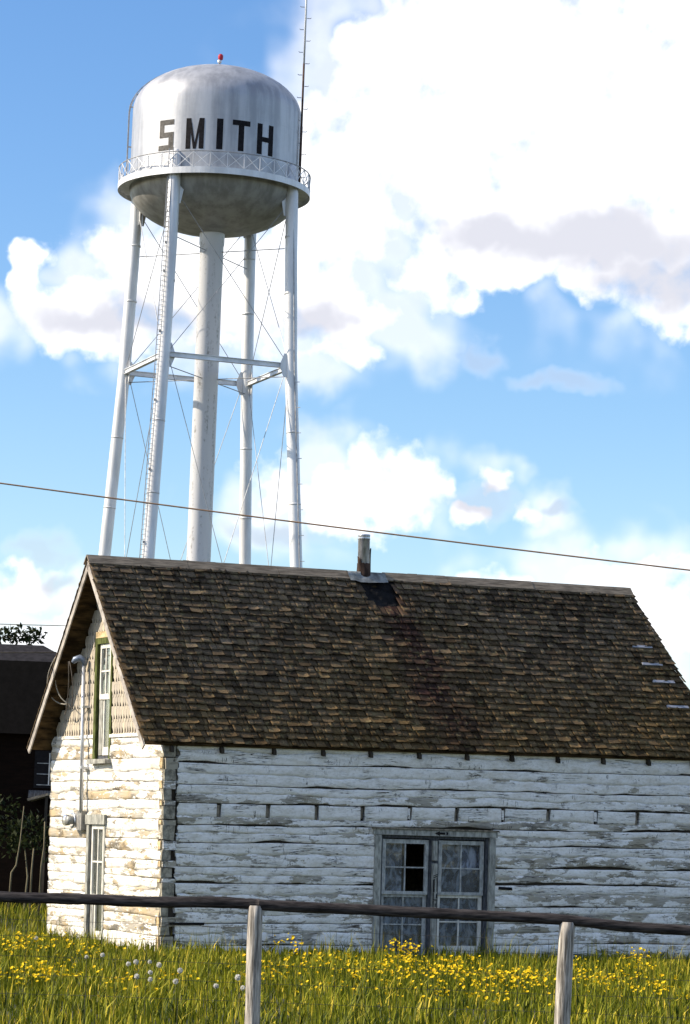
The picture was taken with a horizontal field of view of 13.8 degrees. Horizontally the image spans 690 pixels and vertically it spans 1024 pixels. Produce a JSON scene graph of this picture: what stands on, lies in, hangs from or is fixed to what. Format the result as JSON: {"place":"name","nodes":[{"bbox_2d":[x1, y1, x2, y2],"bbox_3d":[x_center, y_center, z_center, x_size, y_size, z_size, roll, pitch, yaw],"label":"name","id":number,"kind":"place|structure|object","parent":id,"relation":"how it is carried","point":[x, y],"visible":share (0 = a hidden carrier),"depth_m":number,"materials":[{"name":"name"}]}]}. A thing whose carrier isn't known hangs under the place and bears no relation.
{"place":"outdoors","nodes":[
{"label":"outdoors","id":0,"kind":"place"},
{"bbox_2d":[0,624,65,625],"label":"wire","id":1,"kind":"object","parent":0,"point":[32,624],"visible":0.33,"depth_m":90.14,"materials":[{"name":"black metal"}]},
{"bbox_2d":[99,0,310,567],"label":"water tower","id":2,"kind":"structure","parent":0,"point":[216,155],"depth_m":178.26,"materials":[{"name":"metal"}]},
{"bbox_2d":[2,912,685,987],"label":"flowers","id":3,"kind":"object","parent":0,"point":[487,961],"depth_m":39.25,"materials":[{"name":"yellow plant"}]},
{"bbox_2d":[0,482,689,570],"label":"power line","id":4,"kind":"object","parent":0,"point":[346,528],"visible":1,"depth_m":30.17,"materials":[{"name":"brown metal"}]},
{"bbox_2d":[0,902,689,1023],"bbox_3d":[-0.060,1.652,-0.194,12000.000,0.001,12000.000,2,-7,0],"label":"ground","id":5,"kind":"structure","parent":0,"point":[395,949],"depth_m":30.68,"materials":[{"name":"green plant"}]},
{"bbox_2d":[7,806,23,914],"bbox_3d":[-6.698,7.129,58.039,0.250,2.301,0.040,2,-7,0],"label":"bare twig","id":6,"kind":"object","parent":5,"relation":"on","point":[16,860],"visible":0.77,"depth_m":58.03,"materials":[{"name":"brown plant"}]},
{"bbox_2d":[0,622,47,644],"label":"broadleaf tree","id":7,"kind":"object","parent":5,"relation":"on","point":[11,638],"visible":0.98,"depth_m":76.08,"materials":[{"name":"green plant"}]},
{"bbox_2d":[0,794,49,908],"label":"shrub","id":8,"kind":"object","parent":5,"relation":"on","point":[30,821],"visible":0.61,"depth_m":60.10,"materials":[{"name":"green plant"}]},
{"bbox_2d":[0,644,56,910],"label":"brown building","id":9,"kind":"structure","parent":5,"relation":"on","point":[25,775],"depth_m":63.71,"materials":[{"name":"black paint"}]},
{"bbox_2d":[33,750,51,787],"bbox_3d":[-6.582,5.749,63.719,0.700,0.830,0.034,2,-7,0],"label":"window","id":10,"kind":"structure","parent":9,"relation":"in","point":[42,768],"depth_m":63.72,"materials":[{"name":"black glass"}]},
{"bbox_2d":[29,848,33,914],"bbox_3d":[-6.371,7.563,57.990,0.056,1.451,0.040,2,-7,0],"label":"bare twig","id":11,"kind":"object","parent":5,"relation":"on","point":[31,878],"visible":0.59,"depth_m":57.99,"materials":[{"name":"brown plant"}]},
{"bbox_2d":[37,822,44,914],"bbox_3d":[-6.166,7.298,58.022,0.086,2.000,0.040,2,-7,0],"label":"bare twig","id":12,"kind":"object","parent":5,"relation":"on","point":[41,869],"visible":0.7,"depth_m":58.01,"materials":[{"name":"brown plant"}]},
{"bbox_2d":[100,953,104,977],"bbox_3d":[-2.728,5.153,32.026,0.053,0.416,0.052,2,-7,0],"label":"dandelion clock","id":13,"kind":"object","parent":5,"relation":"on","point":[102,955],"visible":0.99,"depth_m":32.04,"materials":[{"name":"white plant"}]},
{"bbox_2d":[126,962,130,998],"bbox_3d":[-2.280,4.928,29.961,0.054,0.415,0.053,2,-7,0],"label":"dandelion clock","id":14,"kind":"object","parent":5,"relation":"on","point":[128,964],"visible":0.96,"depth_m":29.97,"materials":[{"name":"white plant"}]},
{"bbox_2d":[148,977,152,997],"bbox_3d":[-1.837,4.575,26.812,0.046,0.414,0.045,9,-9,-44],"label":"dandelion clock","id":15,"kind":"object","parent":5,"relation":"on","point":[150,979],"visible":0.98,"depth_m":26.82,"materials":[{"name":"white plant"}]},
{"bbox_2d":[173,979,177,1008],"bbox_3d":[-1.586,4.558,26.605,0.056,0.419,0.055,2,-7,0],"label":"dandelion clock","id":16,"kind":"object","parent":5,"relation":"on","point":[174,982],"visible":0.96,"depth_m":26.61,"materials":[{"name":"white plant"}]},
{"bbox_2d":[177,968,182,996],"bbox_3d":[-1.675,4.822,28.889,0.057,0.420,0.057,2,-7,0],"label":"dandelion clock","id":17,"kind":"object","parent":5,"relation":"on","point":[179,970],"visible":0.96,"depth_m":28.89,"materials":[{"name":"white plant"}]},
{"bbox_2d":[213,984,218,1023],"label":"dandelion clock","id":18,"kind":"object","parent":5,"relation":"on","point":[215,986],"visible":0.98,"depth_m":26.05,"materials":[{"name":"white plant"}]},
{"bbox_2d":[235,974,239,1014],"bbox_3d":[-1.054,4.719,27.836,0.060,0.422,0.064,2,-7,0],"label":"dandelion clock","id":19,"kind":"object","parent":5,"relation":"on","point":[237,977],"visible":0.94,"depth_m":27.84,"materials":[{"name":"white plant"}]},
{"bbox_2d":[241,985,244,1015],"bbox_3d":[-0.933,4.496,25.860,0.046,0.414,0.044,-2,-8,30],"label":"dandelion clock","id":20,"kind":"object","parent":5,"relation":"on","point":[242,987],"visible":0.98,"depth_m":25.87,"materials":[{"name":"white plant"}]},
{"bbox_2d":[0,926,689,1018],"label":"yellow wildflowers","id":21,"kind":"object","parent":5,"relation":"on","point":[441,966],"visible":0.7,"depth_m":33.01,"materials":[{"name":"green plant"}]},
{"bbox_2d":[0,891,689,1023],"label":"wooden fence","id":22,"kind":"object","parent":5,"relation":"on","point":[255,908],"visible":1,"depth_m":24.73,"materials":[{"name":"brown wood"}]},
{"bbox_2d":[26,534,689,960],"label":"log house","id":23,"kind":"structure","parent":5,"relation":"on","point":[364,734],"depth_m":45.35,"materials":[{"name":"white wood"}]},
{"bbox_2d":[0,652,55,652],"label":"service drop","id":24,"kind":"object","parent":23,"relation":"attached to","point":[27,652],"visible":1,"depth_m":46.17,"materials":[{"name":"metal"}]},
{"bbox_2d":[83,814,108,941],"bbox_3d":[-3.878,5.775,44.992,0.214,2.015,0.795,4,-7,-26],"label":"window","id":25,"kind":"structure","parent":23,"relation":"in","point":[96,823],"depth_m":45.05,"materials":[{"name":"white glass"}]},
{"bbox_2d":[86,631,113,763],"bbox_3d":[-3.794,2.934,45.166,0.272,2.101,0.784,4,-7,-26],"label":"window","id":26,"kind":"structure","parent":23,"relation":"in","point":[104,669],"depth_m":45.21,"materials":[{"name":"green paint"}]},
{"bbox_2d":[370,827,499,956],"bbox_3d":[1.362,6.038,44.731,2.253,2.145,0.256,5,-7,-26],"label":"window","id":27,"kind":"structure","parent":23,"relation":"in","point":[431,894],"depth_m":44.75,"materials":[{"name":"white wood"}]},
{"bbox_2d":[0,0,689,688],"label":"sky","id":28,"kind":"structure","parent":0,"point":[493,249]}
]}

